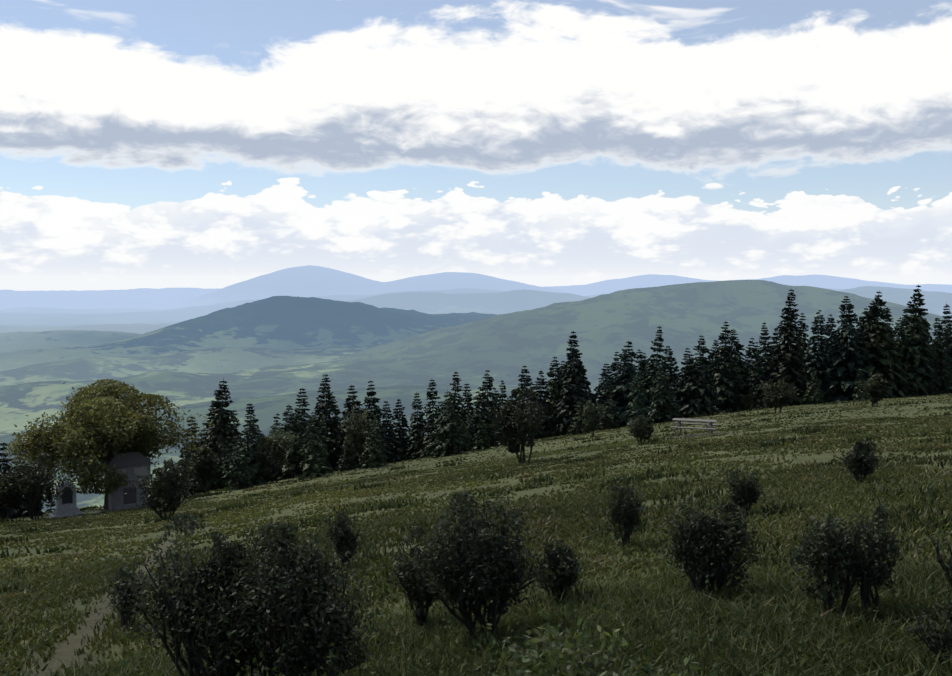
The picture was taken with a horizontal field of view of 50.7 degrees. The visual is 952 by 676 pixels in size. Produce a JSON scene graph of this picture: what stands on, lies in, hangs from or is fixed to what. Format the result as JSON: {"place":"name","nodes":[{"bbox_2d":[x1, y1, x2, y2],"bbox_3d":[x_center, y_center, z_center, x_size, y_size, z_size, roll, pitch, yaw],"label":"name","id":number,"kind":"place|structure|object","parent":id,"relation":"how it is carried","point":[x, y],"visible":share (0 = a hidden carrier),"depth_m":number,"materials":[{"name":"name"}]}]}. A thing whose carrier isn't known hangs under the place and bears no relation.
{"place":"outdoors","nodes":[
{"label":"outdoors","id":0,"kind":"place"},
{"bbox_2d":[0,265,951,675],"bbox_3d":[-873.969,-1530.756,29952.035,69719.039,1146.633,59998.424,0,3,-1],"label":"ground","id":1,"kind":"structure","parent":0,"point":[268,347],"depth_m":5218.23,"materials":[{"name":"plant"}]},
{"bbox_2d":[0,469,26,521],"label":"bush","id":2,"kind":"object","parent":1,"relation":"on","point":[11,503],"visible":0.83,"depth_m":55.21,"materials":[{"name":"green plant"}]},
{"bbox_2d":[0,443,26,518],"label":"spruce","id":3,"kind":"object","parent":1,"relation":"on","point":[13,513],"visible":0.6,"depth_m":61.79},
{"bbox_2d":[16,495,44,517],"bbox_3d":[-27.788,9.904,62.633,1.704,3.560,1.594,-5,8,-36],"label":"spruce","id":4,"kind":"object","parent":1,"relation":"on","point":[22,513],"visible":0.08,"depth_m":62.60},
{"bbox_2d":[0,452,70,519],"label":"bush","id":5,"kind":"object","parent":1,"relation":"on","point":[33,482],"visible":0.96,"depth_m":55.06,"materials":[{"name":"green plant"}]},
{"bbox_2d":[49,476,83,517],"bbox_3d":[-23.539,9.189,57.712,1.638,2.588,1.121,-3,4,-37],"label":"shrine","id":6,"kind":"object","parent":1,"relation":"on","point":[66,505],"visible":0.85,"depth_m":57.53,"materials":[{"name":"stone"}]},
{"bbox_2d":[0,378,214,509],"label":"beech tree","id":7,"kind":"object","parent":1,"relation":"on","point":[97,426],"visible":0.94,"depth_m":59.34,"materials":[{"name":"green plant"}]},
{"bbox_2d":[98,559,156,630],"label":"bush","id":8,"kind":"object","parent":1,"relation":"on","point":[118,588],"visible":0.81,"depth_m":13.34,"materials":[{"name":"green plant"}]},
{"bbox_2d":[102,452,153,510],"bbox_3d":[-20.944,8.746,60.504,2.876,3.691,1.483,-2,4,-30],"label":"stone shrine","id":9,"kind":"object","parent":1,"relation":"on","point":[131,464],"visible":0.52,"depth_m":60.06,"materials":[{"name":"stone"}]},
{"bbox_2d":[125,458,197,518],"bbox_3d":[-13.151,6.450,42.573,2.935,2.872,2.709,1,4,11],"label":"bush","id":10,"kind":"object","parent":1,"relation":"on","point":[172,478],"visible":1,"depth_m":42.12,"materials":[{"name":"green plant"}]},
{"bbox_2d":[177,444,196,494],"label":"spruce","id":11,"kind":"object","parent":1,"relation":"on","point":[181,452],"visible":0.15,"depth_m":74.50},
{"bbox_2d":[179,415,201,477],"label":"spruce","id":12,"kind":"object","parent":1,"relation":"on","point":[191,431],"visible":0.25,"depth_m":81.80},
{"bbox_2d":[182,447,207,497],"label":"young spruce","id":13,"kind":"object","parent":1,"relation":"on","point":[195,486],"visible":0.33,"depth_m":68.18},
{"bbox_2d":[187,444,219,493],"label":"bush","id":14,"kind":"object","parent":1,"relation":"on","point":[205,463],"visible":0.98,"depth_m":66.66,"materials":[{"name":"green plant"}]},
{"bbox_2d":[191,428,216,491],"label":"spruce","id":15,"kind":"object","parent":1,"relation":"on","point":[203,437],"visible":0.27,"depth_m":78.43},
{"bbox_2d":[97,504,323,675],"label":"bush","id":16,"kind":"object","parent":1,"relation":"on","point":[187,605],"visible":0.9,"depth_m":8.19,"materials":[{"name":"green plant"}]},
{"bbox_2d":[206,457,224,490],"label":"young spruce","id":17,"kind":"object","parent":1,"relation":"on","point":[215,484],"visible":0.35,"depth_m":77.71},
{"bbox_2d":[211,437,234,490],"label":"young spruce","id":18,"kind":"object","parent":1,"relation":"on","point":[226,468],"visible":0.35,"depth_m":78.53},
{"bbox_2d":[203,377,252,485],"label":"spruce","id":19,"kind":"object","parent":1,"relation":"on","point":[222,433],"visible":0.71,"depth_m":80.97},
{"bbox_2d":[223,436,253,489],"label":"young spruce","id":20,"kind":"object","parent":1,"relation":"on","point":[243,474],"visible":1,"depth_m":70.71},
{"bbox_2d":[227,416,273,486],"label":"young spruce","id":21,"kind":"object","parent":1,"relation":"on","point":[251,462],"visible":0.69,"depth_m":76.81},
{"bbox_2d":[240,404,272,482],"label":"spruce","id":22,"kind":"object","parent":1,"relation":"on","point":[250,412],"visible":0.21,"depth_m":85.67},
{"bbox_2d":[203,548,314,675],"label":"bush","id":23,"kind":"object","parent":1,"relation":"on","point":[243,654],"visible":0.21,"depth_m":8.33,"materials":[{"name":"green plant"}]},
{"bbox_2d":[265,412,283,479],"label":"spruce","id":24,"kind":"object","parent":1,"relation":"on","point":[277,424],"visible":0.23,"depth_m":91.68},
{"bbox_2d":[251,423,298,482],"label":"bush","id":25,"kind":"object","parent":1,"relation":"on","point":[272,447],"visible":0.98,"depth_m":76.43,"materials":[{"name":"green plant"}]},
{"bbox_2d":[271,405,298,472],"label":"spruce","id":26,"kind":"object","parent":1,"relation":"on","point":[285,413],"visible":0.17,"depth_m":95.47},
{"bbox_2d":[271,413,305,481],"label":"young spruce","id":27,"kind":"object","parent":1,"relation":"on","point":[284,473],"visible":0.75,"depth_m":83.27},
{"bbox_2d":[281,388,320,477],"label":"spruce","id":28,"kind":"object","parent":1,"relation":"on","point":[298,415],"visible":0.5,"depth_m":87.94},
{"bbox_2d":[219,518,392,675],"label":"bush","id":29,"kind":"object","parent":1,"relation":"on","point":[314,610],"visible":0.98,"depth_m":7.90,"materials":[{"name":"green plant"}]},
{"bbox_2d":[297,415,332,479],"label":"young spruce","id":30,"kind":"object","parent":1,"relation":"on","point":[310,463],"visible":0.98,"depth_m":76.04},
{"bbox_2d":[304,420,332,473],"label":"young spruce","id":31,"kind":"object","parent":1,"relation":"on","point":[319,431],"visible":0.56,"depth_m":81.36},
{"bbox_2d":[310,374,357,470],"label":"spruce","id":32,"kind":"object","parent":1,"relation":"on","point":[332,443],"visible":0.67,"depth_m":88.97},
{"bbox_2d":[328,395,349,444],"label":"spruce","id":33,"kind":"object","parent":1,"relation":"on","point":[339,419],"visible":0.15,"depth_m":100.91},
{"bbox_2d":[320,509,369,568],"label":"bush","id":34,"kind":"object","parent":1,"relation":"on","point":[346,542],"visible":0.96,"depth_m":16.74,"materials":[{"name":"green plant"}]},
{"bbox_2d":[337,440,355,471],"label":"young spruce","id":35,"kind":"object","parent":1,"relation":"on","point":[348,463],"visible":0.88,"depth_m":82.05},
{"bbox_2d":[332,385,362,467],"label":"spruce","id":36,"kind":"object","parent":1,"relation":"on","point":[348,405],"visible":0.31,"depth_m":92.89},
{"bbox_2d":[340,405,378,468],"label":"bush","id":37,"kind":"object","parent":1,"relation":"on","point":[356,434],"visible":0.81,"depth_m":82.52,"materials":[{"name":"green plant"}]},
{"bbox_2d":[358,421,386,468],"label":"young spruce","id":38,"kind":"object","parent":1,"relation":"on","point":[368,452],"visible":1,"depth_m":80.46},
{"bbox_2d":[352,381,394,466],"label":"spruce","id":39,"kind":"object","parent":1,"relation":"on","point":[374,409],"visible":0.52,"depth_m":91.38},
{"bbox_2d":[365,414,387,464],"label":"young spruce","id":40,"kind":"object","parent":1,"relation":"on","point":[380,448],"visible":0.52,"depth_m":86.80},
{"bbox_2d":[378,401,404,461],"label":"spruce","id":41,"kind":"object","parent":1,"relation":"on","point":[387,424],"visible":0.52,"depth_m":98.11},
{"bbox_2d":[389,399,412,460],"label":"spruce","id":42,"kind":"object","parent":1,"relation":"on","point":[397,431],"visible":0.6,"depth_m":104.07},
{"bbox_2d":[379,524,444,626],"bbox_3d":[-0.629,2.695,10.887,0.835,1.357,0.918,0,3,-5],"label":"bush","id":43,"kind":"object","parent":1,"relation":"on","point":[408,582],"visible":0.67,"depth_m":10.74,"materials":[{"name":"green plant"}]},
{"bbox_2d":[403,393,428,459],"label":"spruce","id":44,"kind":"object","parent":1,"relation":"on","point":[416,445],"visible":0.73,"depth_m":97.21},
{"bbox_2d":[415,380,441,457],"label":"spruce","id":45,"kind":"object","parent":1,"relation":"on","point":[428,438],"visible":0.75,"depth_m":94.73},
{"bbox_2d":[423,401,462,456],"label":"young spruce","id":46,"kind":"object","parent":1,"relation":"on","point":[430,446],"visible":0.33,"depth_m":89.19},
{"bbox_2d":[435,431,453,456],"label":"young spruce","id":47,"kind":"object","parent":1,"relation":"on","point":[440,442],"visible":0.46,"depth_m":84.42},
{"bbox_2d":[429,389,469,457],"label":"young spruce","id":48,"kind":"object","parent":1,"relation":"on","point":[449,428],"visible":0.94,"depth_m":84.49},
{"bbox_2d":[443,372,466,438],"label":"spruce","id":49,"kind":"object","parent":1,"relation":"on","point":[459,409],"visible":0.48,"depth_m":97.24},
{"bbox_2d":[455,422,472,451],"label":"young spruce","id":50,"kind":"object","parent":1,"relation":"on","point":[469,444],"visible":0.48,"depth_m":90.73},
{"bbox_2d":[459,382,476,428],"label":"spruce","id":51,"kind":"object","parent":1,"relation":"on","point":[468,407],"visible":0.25,"depth_m":105.03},
{"bbox_2d":[461,415,475,450],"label":"young spruce","id":52,"kind":"object","parent":1,"relation":"on","point":[471,433],"visible":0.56,"depth_m":92.74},
{"bbox_2d":[0,393,951,675],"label":"meadow grass","id":53,"kind":"structure","parent":1,"relation":"on","point":[46,587],"depth_m":16.09,"materials":[{"name":"plant"}]},
{"bbox_2d":[0,561,951,675],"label":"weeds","id":54,"kind":"object","parent":1,"relation":"on","point":[572,641],"visible":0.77,"depth_m":7.65,"materials":[{"name":"green plant"}]},
{"bbox_2d":[471,420,490,450],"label":"young spruce","id":55,"kind":"object","parent":1,"relation":"on","point":[480,445],"visible":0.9,"depth_m":87.80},
{"bbox_2d":[464,391,498,446],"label":"young spruce","id":56,"kind":"object","parent":1,"relation":"on","point":[488,422],"visible":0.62,"depth_m":95.14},
{"bbox_2d":[393,483,576,639],"bbox_3d":[-0.007,2.333,9.919,1.650,1.691,1.533,-1,4,-13],"label":"bush","id":57,"kind":"object","parent":1,"relation":"on","point":[461,571],"visible":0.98,"depth_m":9.72,"materials":[{"name":"green plant"}]},
{"bbox_2d":[469,370,502,444],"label":"spruce","id":58,"kind":"object","parent":1,"relation":"on","point":[490,405],"visible":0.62,"depth_m":99.48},
{"bbox_2d":[496,380,507,418],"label":"spruce","id":59,"kind":"object","parent":1,"relation":"on","point":[502,395],"visible":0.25,"depth_m":108.50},
{"bbox_2d":[479,388,554,462],"bbox_3d":[2.267,4.449,49.296,3.343,3.871,3.339,-3,5,-40],"label":"bush","id":60,"kind":"object","parent":1,"relation":"on","point":[523,419],"visible":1,"depth_m":49.15,"materials":[{"name":"green plant"}]},
{"bbox_2d":[514,366,541,439],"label":"spruce","id":61,"kind":"object","parent":1,"relation":"on","point":[526,381],"visible":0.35,"depth_m":102.00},
{"bbox_2d":[525,401,546,438],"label":"young spruce","id":62,"kind":"object","parent":1,"relation":"on","point":[541,434],"visible":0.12,"depth_m":98.75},
{"bbox_2d":[532,371,556,436],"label":"spruce","id":63,"kind":"object","parent":1,"relation":"on","point":[542,401],"visible":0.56,"depth_m":105.47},
{"bbox_2d":[543,357,562,428],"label":"spruce","id":64,"kind":"object","parent":1,"relation":"on","point":[555,389],"visible":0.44,"depth_m":110.14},
{"bbox_2d":[483,607,628,675],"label":"bush","id":65,"kind":"object","parent":1,"relation":"on","point":[573,663],"visible":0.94,"depth_m":5.56,"materials":[{"name":"green plant"}]},
{"bbox_2d":[526,534,593,601],"bbox_3d":[0.943,2.662,11.000,0.754,1.052,0.588,3,4,37],"label":"bush","id":66,"kind":"object","parent":1,"relation":"on","point":[561,563],"visible":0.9,"depth_m":10.92,"materials":[{"name":"green plant"}]},
{"bbox_2d":[554,348,582,435],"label":"spruce","id":67,"kind":"object","parent":1,"relation":"on","point":[560,397],"visible":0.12,"depth_m":108.33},
{"bbox_2d":[548,331,595,435],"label":"spruce","id":68,"kind":"object","parent":1,"relation":"on","point":[567,411],"visible":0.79,"depth_m":103.81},
{"bbox_2d":[565,397,589,435],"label":"young spruce","id":69,"kind":"object","parent":1,"relation":"on","point":[575,426],"visible":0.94,"depth_m":93.28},
{"bbox_2d":[576,356,595,403],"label":"spruce","id":70,"kind":"object","parent":1,"relation":"on","point":[589,393],"visible":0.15,"depth_m":110.14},
{"bbox_2d":[582,400,606,436],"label":"bush","id":71,"kind":"object","parent":1,"relation":"on","point":[591,423],"visible":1,"depth_m":76.72,"materials":[{"name":"green plant"}]},
{"bbox_2d":[592,364,622,429],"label":"spruce","id":72,"kind":"object","parent":1,"relation":"on","point":[602,387],"visible":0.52,"depth_m":109.13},
{"bbox_2d":[596,385,620,430],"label":"young spruce","id":73,"kind":"object","parent":1,"relation":"on","point":[605,417],"visible":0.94,"depth_m":97.58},
{"bbox_2d":[608,352,622,395],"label":"spruce","id":74,"kind":"object","parent":1,"relation":"on","point":[614,367],"visible":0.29,"depth_m":115.85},
{"bbox_2d":[600,483,651,547],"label":"bush","id":75,"kind":"object","parent":1,"relation":"on","point":[627,513],"visible":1,"depth_m":14.74,"materials":[{"name":"green plant"}]},
{"bbox_2d":[605,340,650,426],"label":"spruce","id":76,"kind":"object","parent":1,"relation":"on","point":[626,369],"visible":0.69,"depth_m":107.90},
{"bbox_2d":[620,372,655,426],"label":"young spruce","id":77,"kind":"object","parent":1,"relation":"on","point":[636,402],"visible":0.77,"depth_m":96.35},
{"bbox_2d":[625,415,654,443],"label":"bush","id":78,"kind":"object","parent":1,"relation":"on","point":[641,428],"visible":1,"depth_m":51.17,"materials":[{"name":"green plant"}]},
{"bbox_2d":[634,349,649,391],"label":"spruce","id":79,"kind":"object","parent":1,"relation":"on","point":[641,362],"visible":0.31,"depth_m":113.04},
{"bbox_2d":[573,644,716,675],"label":"bush","id":80,"kind":"object","parent":1,"relation":"on","point":[642,666],"visible":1,"depth_m":5.32,"materials":[{"name":"green plant"}]},
{"bbox_2d":[641,326,668,403],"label":"spruce","id":81,"kind":"object","parent":1,"relation":"on","point":[654,367],"visible":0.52,"depth_m":109.16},
{"bbox_2d":[647,368,678,422],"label":"young spruce","id":82,"kind":"object","parent":1,"relation":"on","point":[654,414],"visible":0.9,"depth_m":99.11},
{"bbox_2d":[656,346,683,399],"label":"spruce","id":83,"kind":"object","parent":1,"relation":"on","point":[670,368],"visible":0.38,"depth_m":116.39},
{"bbox_2d":[659,374,683,422],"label":"young spruce","id":84,"kind":"object","parent":1,"relation":"on","point":[671,405],"visible":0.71,"depth_m":99.11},
{"bbox_2d":[673,348,694,417],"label":"spruce","id":85,"kind":"object","parent":1,"relation":"on","point":[682,378],"visible":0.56,"depth_m":111.86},
{"bbox_2d":[670,418,718,436],"bbox_3d":[11.771,4.838,54.091,2.318,0.865,1.950,1,4,20],"label":"picnic table","id":86,"kind":"object","parent":1,"relation":"on","point":[679,423],"visible":0.98,"depth_m":53.84,"materials":[{"name":"grey wood"}]},
{"bbox_2d":[676,336,720,417],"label":"spruce","id":87,"kind":"object","parent":1,"relation":"on","point":[695,405],"visible":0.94,"depth_m":110.60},
{"bbox_2d":[647,497,770,601],"bbox_3d":[2.362,2.275,10.407,1.174,1.256,1.128,0,4,-8],"label":"bush","id":88,"kind":"object","parent":1,"relation":"on","point":[704,546],"visible":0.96,"depth_m":10.27,"materials":[{"name":"green plant"}]},
{"bbox_2d":[699,340,722,404],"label":"spruce","id":89,"kind":"object","parent":1,"relation":"on","point":[712,355],"visible":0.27,"depth_m":117.80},
{"bbox_2d":[704,322,747,413],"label":"spruce","id":90,"kind":"object","parent":1,"relation":"on","point":[729,396],"visible":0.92,"depth_m":113.36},
{"bbox_2d":[723,329,761,410],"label":"spruce","id":91,"kind":"object","parent":1,"relation":"on","point":[742,367],"visible":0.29,"depth_m":117.09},
{"bbox_2d":[716,465,769,513],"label":"bush","id":92,"kind":"object","parent":1,"relation":"on","point":[744,494],"visible":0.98,"depth_m":16.45,"materials":[{"name":"green plant"}]},
{"bbox_2d":[744,388,755,410],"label":"young spruce","id":93,"kind":"object","parent":1,"relation":"on","point":[751,406],"visible":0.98,"depth_m":112.07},
{"bbox_2d":[740,338,763,382],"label":"spruce","id":94,"kind":"object","parent":1,"relation":"on","point":[750,351],"visible":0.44,"depth_m":123.06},
{"bbox_2d":[746,342,769,408],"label":"spruce","id":95,"kind":"object","parent":1,"relation":"on","point":[756,375],"visible":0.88,"depth_m":114.22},
{"bbox_2d":[757,323,778,406],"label":"spruce","id":96,"kind":"object","parent":1,"relation":"on","point":[766,350],"visible":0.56,"depth_m":124.88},
{"bbox_2d":[753,380,798,411],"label":"bush","id":97,"kind":"object","parent":1,"relation":"on","point":[779,396],"visible":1,"depth_m":87.53,"materials":[{"name":"green plant"}]},
{"bbox_2d":[757,289,808,407],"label":"spruce","id":98,"kind":"object","parent":1,"relation":"on","point":[789,368],"visible":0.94,"depth_m":114.52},
{"bbox_2d":[787,313,816,404],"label":"spruce","id":99,"kind":"object","parent":1,"relation":"on","point":[804,346],"visible":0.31,"depth_m":122.48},
{"bbox_2d":[801,371,824,404],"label":"young spruce","id":100,"kind":"object","parent":1,"relation":"on","point":[815,393],"visible":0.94,"depth_m":109.53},
{"bbox_2d":[794,310,839,401],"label":"spruce","id":101,"kind":"object","parent":1,"relation":"on","point":[813,361],"visible":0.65,"depth_m":119.30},
{"bbox_2d":[820,314,843,372],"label":"spruce","id":102,"kind":"object","parent":1,"relation":"on","point":[830,329],"visible":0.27,"depth_m":124.77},
{"bbox_2d":[784,512,891,617],"bbox_3d":[3.210,2.146,8.977,0.879,1.256,0.770,1,4,16],"label":"bush","id":103,"kind":"object","parent":1,"relation":"on","point":[823,543],"visible":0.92,"depth_m":8.85,"materials":[{"name":"green plant"}]},
{"bbox_2d":[820,296,875,402],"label":"spruce","id":104,"kind":"object","parent":1,"relation":"on","point":[843,385],"visible":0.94,"depth_m":117.96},
{"bbox_2d":[848,306,871,347],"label":"spruce","id":105,"kind":"object","parent":1,"relation":"on","point":[862,321],"visible":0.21,"depth_m":126.42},
{"bbox_2d":[852,369,869,400],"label":"young spruce","id":106,"kind":"object","parent":1,"relation":"on","point":[859,395],"visible":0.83,"depth_m":112.16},
{"bbox_2d":[836,441,886,483],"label":"bush","id":107,"kind":"object","parent":1,"relation":"on","point":[864,463],"visible":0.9,"depth_m":19.84,"materials":[{"name":"green plant"}]},
{"bbox_2d":[838,504,909,617],"bbox_3d":[3.507,2.108,8.937,0.642,1.258,0.939,2,4,24],"label":"bush","id":108,"kind":"object","parent":1,"relation":"on","point":[876,577],"visible":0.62,"depth_m":8.85,"materials":[{"name":"green plant"}]},
{"bbox_2d":[858,373,892,406],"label":"bush","id":109,"kind":"object","parent":1,"relation":"on","point":[876,387],"visible":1,"depth_m":74.32,"materials":[{"name":"green plant"}]},
{"bbox_2d":[844,292,912,400],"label":"spruce","id":110,"kind":"object","parent":1,"relation":"on","point":[878,347],"visible":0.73,"depth_m":117.99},
{"bbox_2d":[889,316,920,396],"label":"spruce","id":111,"kind":"object","parent":1,"relation":"on","point":[899,326],"visible":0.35,"depth_m":120.20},
{"bbox_2d":[891,282,939,396],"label":"spruce","id":112,"kind":"object","parent":1,"relation":"on","point":[923,369],"visible":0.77,"depth_m":120.21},
{"bbox_2d":[905,593,951,665],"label":"bush","id":113,"kind":"object","parent":1,"relation":"on","point":[940,638],"visible":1,"depth_m":7.18,"materials":[{"name":"green plant"}]},
{"bbox_2d":[918,521,951,588],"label":"bush","id":114,"kind":"object","parent":1,"relation":"on","point":[948,570],"visible":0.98,"depth_m":9.13,"materials":[{"name":"green plant"}]},
{"bbox_2d":[925,318,951,393],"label":"spruce","id":115,"kind":"object","parent":1,"relation":"on","point":[941,352],"visible":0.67,"depth_m":121.59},
{"bbox_2d":[934,304,951,392],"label":"spruce","id":116,"kind":"object","parent":1,"relation":"on","point":[947,342],"visible":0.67,"depth_m":124.92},
{"bbox_2d":[941,378,951,393],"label":"young spruce","id":117,"kind":"object","parent":1,"relation":"on","point":[947,384],"visible":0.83,"depth_m":120.28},
{"bbox_2d":[0,0,951,290],"label":"sky","id":118,"kind":"structure","parent":0,"point":[154,144],"materials":[{"name":"white"}]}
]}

